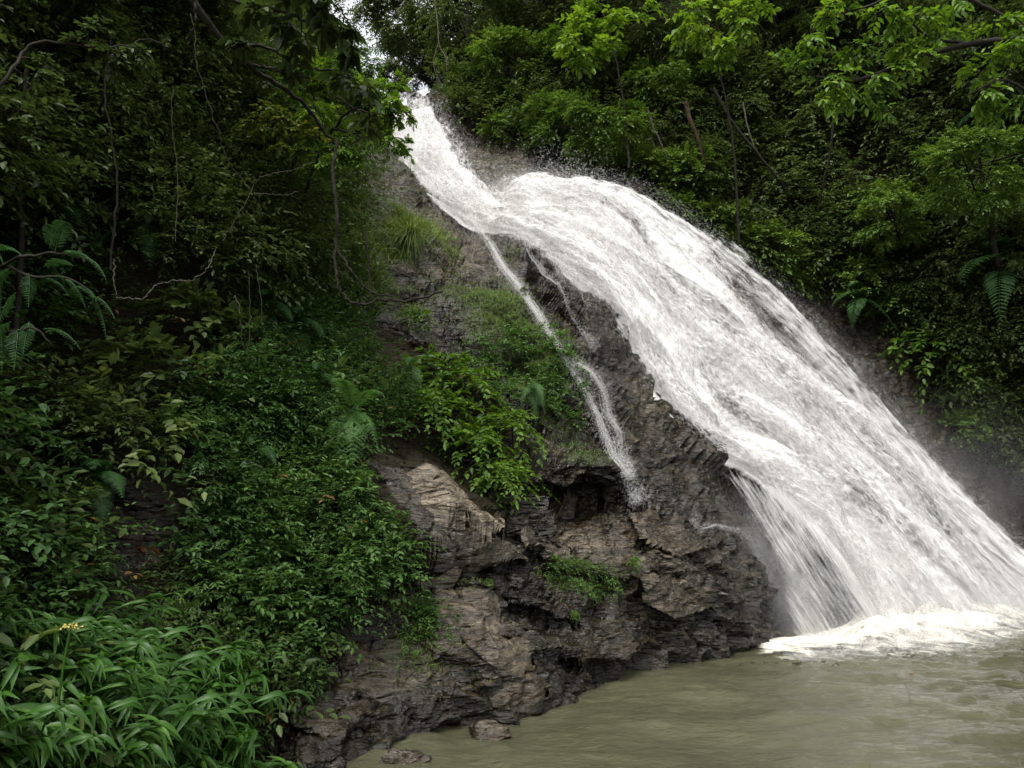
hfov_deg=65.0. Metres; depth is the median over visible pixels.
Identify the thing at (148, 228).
fern
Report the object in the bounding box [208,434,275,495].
fern
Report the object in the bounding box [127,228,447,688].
undergrowth
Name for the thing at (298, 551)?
shrub
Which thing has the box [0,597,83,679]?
ginger plant
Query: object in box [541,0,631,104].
tree
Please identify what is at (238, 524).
shrub
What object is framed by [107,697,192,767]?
ginger plant
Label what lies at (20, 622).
ginger plant
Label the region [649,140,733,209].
shrub
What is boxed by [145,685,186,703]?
ginger plant
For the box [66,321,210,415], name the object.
shrub
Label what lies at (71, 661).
ginger plant
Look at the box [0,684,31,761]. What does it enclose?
ginger plant
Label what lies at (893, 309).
shrub
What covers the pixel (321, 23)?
overhanging branch
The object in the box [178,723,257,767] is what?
ginger plant
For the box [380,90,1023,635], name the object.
waterfall
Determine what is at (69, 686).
ginger plant
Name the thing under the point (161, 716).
ginger plant
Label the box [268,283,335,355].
shrub
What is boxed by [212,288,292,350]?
fern
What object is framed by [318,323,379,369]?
shrub
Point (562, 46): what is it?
tree
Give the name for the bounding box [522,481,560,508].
leafy bush
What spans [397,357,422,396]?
fern
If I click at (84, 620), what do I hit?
ginger plant
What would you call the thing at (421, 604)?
shrub
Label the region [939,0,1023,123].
tree
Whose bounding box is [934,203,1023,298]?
tree
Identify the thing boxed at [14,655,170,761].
ginger plant
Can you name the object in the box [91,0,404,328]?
tree
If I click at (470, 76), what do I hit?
tree
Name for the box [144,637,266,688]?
ginger plant
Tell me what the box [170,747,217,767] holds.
ginger plant
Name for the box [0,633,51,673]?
ginger plant
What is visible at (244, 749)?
ginger plant
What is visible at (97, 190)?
shrub
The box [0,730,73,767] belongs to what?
ginger plant
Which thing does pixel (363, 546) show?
shrub
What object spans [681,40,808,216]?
tree
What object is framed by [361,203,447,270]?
grass tuft
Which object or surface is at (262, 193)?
liana
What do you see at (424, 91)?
sky
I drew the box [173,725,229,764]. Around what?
ginger plant
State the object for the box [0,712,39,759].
ginger plant
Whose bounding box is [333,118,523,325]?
grass
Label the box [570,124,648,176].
shrub
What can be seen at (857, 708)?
pool water
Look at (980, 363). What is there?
shrub
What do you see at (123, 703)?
ginger plant
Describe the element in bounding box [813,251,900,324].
shrub
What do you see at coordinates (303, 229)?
shrub
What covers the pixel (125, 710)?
ginger plant
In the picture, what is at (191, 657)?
ginger plant
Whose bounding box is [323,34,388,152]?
tree
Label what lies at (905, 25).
tree
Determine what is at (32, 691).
ginger plant
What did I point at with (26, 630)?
ginger plant
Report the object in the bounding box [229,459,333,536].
shrub
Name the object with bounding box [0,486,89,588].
shrub
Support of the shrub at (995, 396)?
on the hillside
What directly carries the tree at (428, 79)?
on the hillside
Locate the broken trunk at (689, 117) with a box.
[684,101,706,164]
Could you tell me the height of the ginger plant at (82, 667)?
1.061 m
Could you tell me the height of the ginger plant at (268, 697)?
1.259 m
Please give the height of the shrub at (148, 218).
1.644 m
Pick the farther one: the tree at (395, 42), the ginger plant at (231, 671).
the tree at (395, 42)
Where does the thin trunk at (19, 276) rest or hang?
on the hillside
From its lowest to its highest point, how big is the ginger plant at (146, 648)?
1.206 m
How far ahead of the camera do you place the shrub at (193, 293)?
9.01 m
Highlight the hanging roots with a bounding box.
[209,265,262,391]
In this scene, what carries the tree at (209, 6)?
on the hillside
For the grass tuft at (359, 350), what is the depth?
12.40 m
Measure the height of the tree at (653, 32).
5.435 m
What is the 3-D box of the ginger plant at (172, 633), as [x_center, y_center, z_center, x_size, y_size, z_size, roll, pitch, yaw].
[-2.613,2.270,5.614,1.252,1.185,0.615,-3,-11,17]
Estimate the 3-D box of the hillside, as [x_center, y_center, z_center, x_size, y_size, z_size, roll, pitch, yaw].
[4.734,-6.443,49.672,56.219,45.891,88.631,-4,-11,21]
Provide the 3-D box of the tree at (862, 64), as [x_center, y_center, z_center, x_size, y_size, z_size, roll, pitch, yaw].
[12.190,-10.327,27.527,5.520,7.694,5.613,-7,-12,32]
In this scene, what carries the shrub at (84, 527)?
on the hillside
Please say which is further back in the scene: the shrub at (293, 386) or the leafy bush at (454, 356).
the leafy bush at (454, 356)
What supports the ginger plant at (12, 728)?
on the hillside
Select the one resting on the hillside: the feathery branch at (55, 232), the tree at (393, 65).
the tree at (393, 65)
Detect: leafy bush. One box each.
[384,381,484,459]
[388,342,498,420]
[416,357,516,449]
[431,415,523,496]
[455,401,548,488]
[469,454,540,514]
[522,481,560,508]
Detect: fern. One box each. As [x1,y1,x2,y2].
[0,185,85,273]
[38,459,126,531]
[82,188,174,270]
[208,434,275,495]
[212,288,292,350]
[270,306,324,362]
[288,363,341,416]
[313,378,381,476]
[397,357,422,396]
[520,383,545,422]
[831,281,895,327]
[957,237,1023,321]
[958,98,1022,149]
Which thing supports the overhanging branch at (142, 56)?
on the hillside
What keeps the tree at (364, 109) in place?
on the hillside
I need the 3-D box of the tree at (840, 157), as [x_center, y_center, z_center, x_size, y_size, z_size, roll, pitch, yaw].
[10.441,-7.125,27.812,3.955,5.526,3.992,7,-13,-36]
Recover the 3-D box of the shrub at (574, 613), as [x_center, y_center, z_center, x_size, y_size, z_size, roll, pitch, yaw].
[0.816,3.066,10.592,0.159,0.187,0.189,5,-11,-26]
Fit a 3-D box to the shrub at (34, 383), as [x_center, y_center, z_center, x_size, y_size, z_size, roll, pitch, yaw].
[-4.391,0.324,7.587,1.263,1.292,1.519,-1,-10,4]
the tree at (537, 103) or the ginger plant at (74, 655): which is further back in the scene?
the tree at (537, 103)
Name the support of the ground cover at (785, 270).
on the hillside
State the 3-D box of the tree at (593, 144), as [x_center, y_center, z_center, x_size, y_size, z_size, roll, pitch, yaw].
[2.768,-8.101,26.052,3.941,3.089,3.546,6,-12,-28]
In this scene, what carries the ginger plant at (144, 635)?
on the hillside
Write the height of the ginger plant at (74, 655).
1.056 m
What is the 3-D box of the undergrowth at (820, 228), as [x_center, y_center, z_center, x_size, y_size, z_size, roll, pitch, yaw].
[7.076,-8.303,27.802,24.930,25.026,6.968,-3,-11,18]
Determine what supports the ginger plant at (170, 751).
on the hillside
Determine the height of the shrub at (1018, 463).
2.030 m
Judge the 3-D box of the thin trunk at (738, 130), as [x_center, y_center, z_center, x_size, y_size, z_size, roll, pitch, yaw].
[7.840,-7.826,26.081,2.888,3.474,0.178,3,-11,-16]
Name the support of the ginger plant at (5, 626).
on the hillside
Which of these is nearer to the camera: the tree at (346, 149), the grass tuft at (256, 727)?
the grass tuft at (256, 727)
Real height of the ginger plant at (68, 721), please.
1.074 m
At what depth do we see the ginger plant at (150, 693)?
5.35 m
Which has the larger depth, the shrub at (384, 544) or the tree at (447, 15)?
the tree at (447, 15)
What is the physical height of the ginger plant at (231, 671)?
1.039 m
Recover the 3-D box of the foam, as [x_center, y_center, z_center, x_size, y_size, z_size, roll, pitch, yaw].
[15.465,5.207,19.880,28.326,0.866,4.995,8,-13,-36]
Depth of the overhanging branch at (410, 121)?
12.00 m
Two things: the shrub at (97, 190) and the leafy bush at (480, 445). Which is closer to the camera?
the shrub at (97, 190)
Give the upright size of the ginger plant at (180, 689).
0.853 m
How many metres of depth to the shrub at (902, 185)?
25.00 m
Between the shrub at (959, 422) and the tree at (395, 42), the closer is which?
the shrub at (959, 422)
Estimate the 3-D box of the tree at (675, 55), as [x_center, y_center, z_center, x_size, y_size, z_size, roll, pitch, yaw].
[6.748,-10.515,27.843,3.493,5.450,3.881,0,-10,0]
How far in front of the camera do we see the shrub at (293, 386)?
9.02 m
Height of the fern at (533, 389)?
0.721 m
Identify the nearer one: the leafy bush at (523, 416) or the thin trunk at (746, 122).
the leafy bush at (523, 416)
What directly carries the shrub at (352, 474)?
on the hillside
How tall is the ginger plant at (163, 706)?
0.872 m
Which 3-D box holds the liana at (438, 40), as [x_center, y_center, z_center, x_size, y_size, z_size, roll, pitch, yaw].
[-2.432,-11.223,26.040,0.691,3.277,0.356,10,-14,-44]
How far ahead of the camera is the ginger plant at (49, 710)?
4.46 m
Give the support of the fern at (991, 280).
on the hillside
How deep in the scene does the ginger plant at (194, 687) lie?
6.30 m
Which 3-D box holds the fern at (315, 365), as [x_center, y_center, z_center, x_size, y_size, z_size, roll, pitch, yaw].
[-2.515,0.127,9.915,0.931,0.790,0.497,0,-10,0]
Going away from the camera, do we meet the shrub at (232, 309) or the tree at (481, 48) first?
the shrub at (232, 309)
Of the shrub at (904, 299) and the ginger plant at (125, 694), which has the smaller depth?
the ginger plant at (125, 694)
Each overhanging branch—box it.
[0,14,169,143]
[186,0,384,144]
[328,91,417,158]
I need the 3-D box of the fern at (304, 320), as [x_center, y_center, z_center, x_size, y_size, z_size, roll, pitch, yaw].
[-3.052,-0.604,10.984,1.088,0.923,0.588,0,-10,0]
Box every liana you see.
[171,92,177,240]
[190,13,250,189]
[223,160,315,239]
[331,140,442,305]
[395,0,405,13]
[433,0,446,87]
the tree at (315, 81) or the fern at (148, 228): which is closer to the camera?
the fern at (148, 228)
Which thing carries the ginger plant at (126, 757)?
on the hillside
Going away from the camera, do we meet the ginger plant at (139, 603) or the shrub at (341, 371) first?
the ginger plant at (139, 603)
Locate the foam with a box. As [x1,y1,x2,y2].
[761,587,1023,654]
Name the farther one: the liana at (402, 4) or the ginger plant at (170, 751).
the liana at (402, 4)
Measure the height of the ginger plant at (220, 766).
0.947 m
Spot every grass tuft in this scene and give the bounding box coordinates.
[231,708,266,746]
[327,310,393,378]
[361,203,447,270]
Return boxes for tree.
[0,0,147,154]
[0,0,201,218]
[0,0,371,321]
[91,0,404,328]
[113,0,281,184]
[176,63,314,193]
[231,99,331,219]
[267,23,339,140]
[268,46,414,242]
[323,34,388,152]
[338,0,463,83]
[339,97,396,138]
[373,56,424,104]
[396,0,525,105]
[403,51,441,92]
[437,60,487,125]
[463,0,577,92]
[464,18,567,143]
[520,87,583,153]
[528,82,661,181]
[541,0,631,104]
[551,0,667,168]
[567,0,708,85]
[616,46,719,153]
[653,0,758,144]
[660,0,781,241]
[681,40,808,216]
[710,0,865,146]
[754,94,865,243]
[768,0,1023,133]
[779,0,954,185]
[846,185,935,281]
[857,19,1009,215]
[908,122,1023,313]
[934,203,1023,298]
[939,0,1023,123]
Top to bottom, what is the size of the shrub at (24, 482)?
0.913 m
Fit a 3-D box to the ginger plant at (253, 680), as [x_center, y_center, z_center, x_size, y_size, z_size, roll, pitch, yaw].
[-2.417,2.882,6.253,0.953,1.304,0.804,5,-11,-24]
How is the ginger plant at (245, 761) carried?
on the hillside
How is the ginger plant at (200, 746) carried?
on the hillside
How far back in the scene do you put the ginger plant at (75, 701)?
4.85 m
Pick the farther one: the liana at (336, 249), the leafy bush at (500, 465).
the leafy bush at (500, 465)
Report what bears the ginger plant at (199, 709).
on the hillside
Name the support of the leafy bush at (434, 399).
on the hillside
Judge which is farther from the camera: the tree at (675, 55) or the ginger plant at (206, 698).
the tree at (675, 55)
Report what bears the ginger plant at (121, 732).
on the hillside
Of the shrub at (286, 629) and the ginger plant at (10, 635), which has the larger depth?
the shrub at (286, 629)
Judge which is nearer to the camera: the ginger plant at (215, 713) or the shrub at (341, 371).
the ginger plant at (215, 713)
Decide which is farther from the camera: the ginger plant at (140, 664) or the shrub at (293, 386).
the shrub at (293, 386)
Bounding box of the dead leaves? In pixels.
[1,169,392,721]
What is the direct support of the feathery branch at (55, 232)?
attached to the undergrowth at (18, 519)
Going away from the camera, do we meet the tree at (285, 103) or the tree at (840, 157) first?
the tree at (285, 103)
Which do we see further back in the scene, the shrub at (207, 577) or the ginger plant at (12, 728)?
the shrub at (207, 577)
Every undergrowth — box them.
[0,3,406,765]
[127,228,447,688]
[416,0,1023,476]
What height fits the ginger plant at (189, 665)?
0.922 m
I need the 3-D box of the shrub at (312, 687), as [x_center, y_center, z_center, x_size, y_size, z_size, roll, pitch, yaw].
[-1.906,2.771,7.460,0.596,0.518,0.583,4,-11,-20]
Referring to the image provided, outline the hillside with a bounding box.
[0,0,1023,767]
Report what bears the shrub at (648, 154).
on the hillside
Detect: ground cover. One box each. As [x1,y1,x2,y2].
[397,591,463,673]
[455,309,591,430]
[540,555,625,602]
[646,149,824,303]
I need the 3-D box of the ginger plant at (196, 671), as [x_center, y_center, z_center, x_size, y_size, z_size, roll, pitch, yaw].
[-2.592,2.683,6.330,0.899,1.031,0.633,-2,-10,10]
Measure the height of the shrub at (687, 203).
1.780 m
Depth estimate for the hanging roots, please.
9.29 m
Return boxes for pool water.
[238,610,1023,767]
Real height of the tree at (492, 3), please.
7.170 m
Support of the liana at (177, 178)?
on the hillside
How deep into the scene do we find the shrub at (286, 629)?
7.65 m
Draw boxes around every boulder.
[379,747,431,764]
[468,719,512,740]
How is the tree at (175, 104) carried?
on the hillside
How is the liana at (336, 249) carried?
hanging from the overhanging branch at (321, 23)
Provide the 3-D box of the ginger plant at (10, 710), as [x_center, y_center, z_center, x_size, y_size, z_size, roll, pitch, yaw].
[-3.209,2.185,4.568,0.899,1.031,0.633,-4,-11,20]
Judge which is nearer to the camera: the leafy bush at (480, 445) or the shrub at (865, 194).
the leafy bush at (480, 445)
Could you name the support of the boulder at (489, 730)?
in the pool water
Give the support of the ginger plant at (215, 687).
on the hillside
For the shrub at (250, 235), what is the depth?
11.44 m
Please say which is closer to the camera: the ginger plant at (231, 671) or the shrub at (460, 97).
the ginger plant at (231, 671)
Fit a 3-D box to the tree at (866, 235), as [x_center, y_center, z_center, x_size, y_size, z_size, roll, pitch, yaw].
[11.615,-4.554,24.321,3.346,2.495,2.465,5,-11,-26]
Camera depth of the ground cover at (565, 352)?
14.12 m
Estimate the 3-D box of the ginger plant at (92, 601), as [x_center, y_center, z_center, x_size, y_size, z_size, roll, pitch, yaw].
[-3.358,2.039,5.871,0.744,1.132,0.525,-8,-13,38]
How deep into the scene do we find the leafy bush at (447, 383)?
12.74 m
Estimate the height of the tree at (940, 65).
6.888 m
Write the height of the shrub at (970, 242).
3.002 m
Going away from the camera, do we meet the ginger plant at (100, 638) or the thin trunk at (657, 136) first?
the ginger plant at (100, 638)
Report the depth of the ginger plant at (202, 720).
5.59 m
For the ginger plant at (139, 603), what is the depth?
6.07 m
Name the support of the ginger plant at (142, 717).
on the hillside
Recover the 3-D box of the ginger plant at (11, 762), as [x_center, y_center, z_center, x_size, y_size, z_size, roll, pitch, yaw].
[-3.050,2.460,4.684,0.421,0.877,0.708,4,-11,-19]
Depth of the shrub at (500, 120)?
28.18 m
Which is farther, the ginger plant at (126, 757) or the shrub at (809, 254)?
the shrub at (809, 254)
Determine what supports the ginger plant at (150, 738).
on the hillside
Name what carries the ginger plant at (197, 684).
on the hillside
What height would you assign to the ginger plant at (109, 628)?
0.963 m
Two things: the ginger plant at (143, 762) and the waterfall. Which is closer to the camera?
the ginger plant at (143, 762)
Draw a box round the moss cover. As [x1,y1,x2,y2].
[367,142,664,692]
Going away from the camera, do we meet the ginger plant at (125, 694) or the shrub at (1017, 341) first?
the ginger plant at (125, 694)
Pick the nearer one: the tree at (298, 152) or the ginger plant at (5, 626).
the ginger plant at (5, 626)
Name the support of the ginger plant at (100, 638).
on the hillside
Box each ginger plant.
[0,597,55,654]
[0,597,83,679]
[0,608,43,656]
[0,622,54,678]
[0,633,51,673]
[0,652,45,745]
[0,653,124,704]
[0,678,92,767]
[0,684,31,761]
[0,699,96,767]
[0,702,20,720]
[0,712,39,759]
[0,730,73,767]
[0,752,26,767]
[1,597,69,661]
[1,618,138,682]
[1,656,146,766]
[3,703,76,767]
[5,626,56,651]
[7,661,86,752]
[7,699,115,767]
[8,650,112,697]
[10,689,35,716]
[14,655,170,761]
[16,583,106,646]
[17,677,84,721]
[17,682,64,702]
[22,673,167,764]
[24,737,163,767]
[30,616,176,678]
[30,647,91,681]
[32,615,126,676]
[36,642,96,690]
[36,695,170,763]
[39,629,151,675]
[39,724,121,767]
[41,590,186,678]
[74,605,157,672]
[74,625,220,685]
[77,704,182,767]
[79,680,249,760]
[82,624,138,663]
[84,616,111,641]
[88,691,159,767]
[89,715,164,758]
[92,627,183,675]
[95,684,184,722]
[95,723,139,767]
[96,714,170,766]
[106,640,187,707]
[106,682,161,758]
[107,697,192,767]
[111,650,240,709]
[115,716,152,766]
[116,735,193,767]
[119,656,163,668]
[120,688,157,715]
[123,754,166,767]
[127,721,188,766]
[130,694,237,759]
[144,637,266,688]
[144,692,254,767]
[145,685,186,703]
[145,710,207,767]
[149,644,242,704]
[153,666,242,746]
[157,703,190,731]
[159,673,212,696]
[163,667,268,752]
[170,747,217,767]
[173,655,229,677]
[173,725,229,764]
[175,704,226,754]
[177,742,203,763]
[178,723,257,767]
[180,649,267,722]
[181,661,238,695]
[181,678,219,717]
[181,689,314,767]
[190,739,217,765]
[195,662,255,724]
[196,682,239,761]
[201,729,237,755]
[206,755,239,767]
[211,662,239,696]
[213,687,286,761]
[217,696,281,758]
[225,736,260,767]
[230,747,297,767]
[250,760,302,767]
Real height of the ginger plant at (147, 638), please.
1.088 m
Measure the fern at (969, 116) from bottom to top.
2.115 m
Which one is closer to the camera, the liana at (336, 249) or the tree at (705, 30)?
the liana at (336, 249)
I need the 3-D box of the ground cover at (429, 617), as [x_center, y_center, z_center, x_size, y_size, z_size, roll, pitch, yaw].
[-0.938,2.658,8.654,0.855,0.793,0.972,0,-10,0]
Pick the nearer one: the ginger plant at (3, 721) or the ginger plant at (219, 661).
the ginger plant at (3, 721)
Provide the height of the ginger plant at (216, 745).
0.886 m
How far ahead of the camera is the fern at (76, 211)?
8.74 m
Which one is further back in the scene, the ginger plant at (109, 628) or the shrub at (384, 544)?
the shrub at (384, 544)
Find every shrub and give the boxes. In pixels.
[0,352,126,460]
[0,463,78,553]
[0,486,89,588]
[14,518,130,603]
[28,99,141,202]
[34,381,164,494]
[50,130,211,252]
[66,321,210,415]
[129,278,239,348]
[135,397,242,478]
[163,553,262,642]
[178,497,271,578]
[182,298,287,366]
[196,180,303,288]
[218,364,327,459]
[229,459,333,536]
[247,524,343,615]
[248,603,327,672]
[257,199,331,280]
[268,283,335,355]
[278,654,340,710]
[286,469,375,534]
[298,354,365,404]
[300,526,391,606]
[307,454,386,522]
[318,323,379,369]
[346,514,406,576]
[395,303,441,336]
[414,601,440,627]
[438,75,492,121]
[473,100,536,151]
[511,98,567,157]
[515,121,562,166]
[558,150,614,182]
[569,610,580,623]
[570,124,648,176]
[603,138,686,196]
[626,555,643,573]
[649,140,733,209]
[655,188,714,237]
[686,195,770,254]
[704,216,819,290]
[764,240,837,299]
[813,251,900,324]
[826,177,907,240]
[849,274,942,343]
[851,172,946,240]
[871,265,973,335]
[878,322,989,418]
[904,340,1022,408]
[926,220,1021,317]
[936,403,1005,457]
[944,370,1023,442]
[970,302,1023,387]
[990,429,1023,494]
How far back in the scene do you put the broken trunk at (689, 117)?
25.51 m
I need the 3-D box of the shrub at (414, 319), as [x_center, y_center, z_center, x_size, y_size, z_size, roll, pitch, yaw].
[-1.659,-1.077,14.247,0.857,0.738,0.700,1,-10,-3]
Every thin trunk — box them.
[11,68,29,350]
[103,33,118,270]
[647,109,670,171]
[712,87,794,198]
[742,102,753,145]
[817,83,839,210]
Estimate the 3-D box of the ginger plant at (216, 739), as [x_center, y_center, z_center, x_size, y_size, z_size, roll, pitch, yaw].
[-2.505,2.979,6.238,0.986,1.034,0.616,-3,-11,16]
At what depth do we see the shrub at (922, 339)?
23.79 m
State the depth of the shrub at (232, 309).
9.48 m
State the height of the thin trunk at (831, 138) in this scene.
3.551 m
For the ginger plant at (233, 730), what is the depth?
6.44 m
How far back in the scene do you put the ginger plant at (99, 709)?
4.93 m
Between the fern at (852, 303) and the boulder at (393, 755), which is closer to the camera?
the boulder at (393, 755)
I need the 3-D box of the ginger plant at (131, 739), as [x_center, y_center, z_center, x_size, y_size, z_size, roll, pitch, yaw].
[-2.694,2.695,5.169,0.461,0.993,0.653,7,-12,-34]
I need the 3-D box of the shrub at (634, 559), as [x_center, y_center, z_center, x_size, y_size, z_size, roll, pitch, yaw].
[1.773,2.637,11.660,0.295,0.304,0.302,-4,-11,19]
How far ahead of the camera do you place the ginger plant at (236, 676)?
6.60 m
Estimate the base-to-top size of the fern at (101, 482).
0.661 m
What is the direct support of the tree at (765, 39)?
on the hillside
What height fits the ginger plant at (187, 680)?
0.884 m
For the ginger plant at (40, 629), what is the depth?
5.25 m
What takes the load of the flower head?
on the hillside
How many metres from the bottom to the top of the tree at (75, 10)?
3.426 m
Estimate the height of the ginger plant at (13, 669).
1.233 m
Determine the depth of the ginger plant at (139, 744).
5.06 m
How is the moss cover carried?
on the hillside
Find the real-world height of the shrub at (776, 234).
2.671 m
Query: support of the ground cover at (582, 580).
on the hillside
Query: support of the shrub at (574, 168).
on the hillside
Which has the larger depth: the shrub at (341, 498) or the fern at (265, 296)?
the fern at (265, 296)
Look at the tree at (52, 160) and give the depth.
8.65 m
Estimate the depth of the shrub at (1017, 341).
23.01 m
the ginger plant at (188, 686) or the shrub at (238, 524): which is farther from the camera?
the shrub at (238, 524)
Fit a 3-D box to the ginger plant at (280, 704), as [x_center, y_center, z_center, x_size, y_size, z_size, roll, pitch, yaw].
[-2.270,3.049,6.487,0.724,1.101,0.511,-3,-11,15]
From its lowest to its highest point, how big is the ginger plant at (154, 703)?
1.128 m
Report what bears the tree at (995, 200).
on the hillside
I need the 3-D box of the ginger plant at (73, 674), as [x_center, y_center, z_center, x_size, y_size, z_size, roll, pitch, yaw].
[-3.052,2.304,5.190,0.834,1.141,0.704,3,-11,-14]
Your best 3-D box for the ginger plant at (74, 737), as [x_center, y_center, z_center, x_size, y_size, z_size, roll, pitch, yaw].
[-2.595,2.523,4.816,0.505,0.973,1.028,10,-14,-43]
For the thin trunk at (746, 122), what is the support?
on the hillside
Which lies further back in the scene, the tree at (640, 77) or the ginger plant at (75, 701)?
the tree at (640, 77)
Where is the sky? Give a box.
[330,0,481,104]
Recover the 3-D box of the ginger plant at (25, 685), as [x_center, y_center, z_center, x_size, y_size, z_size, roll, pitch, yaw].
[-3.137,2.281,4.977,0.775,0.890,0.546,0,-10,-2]
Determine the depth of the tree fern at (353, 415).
9.40 m
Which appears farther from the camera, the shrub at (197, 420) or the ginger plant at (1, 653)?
the shrub at (197, 420)
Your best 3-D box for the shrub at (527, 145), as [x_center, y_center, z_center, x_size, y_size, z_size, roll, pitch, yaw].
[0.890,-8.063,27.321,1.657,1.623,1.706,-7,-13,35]
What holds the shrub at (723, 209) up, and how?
on the hillside
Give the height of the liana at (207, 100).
1.317 m
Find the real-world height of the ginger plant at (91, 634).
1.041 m
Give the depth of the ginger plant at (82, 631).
5.43 m
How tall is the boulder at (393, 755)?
0.234 m
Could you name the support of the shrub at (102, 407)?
on the hillside
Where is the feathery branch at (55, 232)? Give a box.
[0,220,114,371]
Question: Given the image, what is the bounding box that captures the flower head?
[55,622,82,717]
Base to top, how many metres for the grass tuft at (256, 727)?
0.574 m
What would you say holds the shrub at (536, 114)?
on the hillside
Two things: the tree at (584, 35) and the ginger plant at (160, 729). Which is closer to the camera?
the ginger plant at (160, 729)
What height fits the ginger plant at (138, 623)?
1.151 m

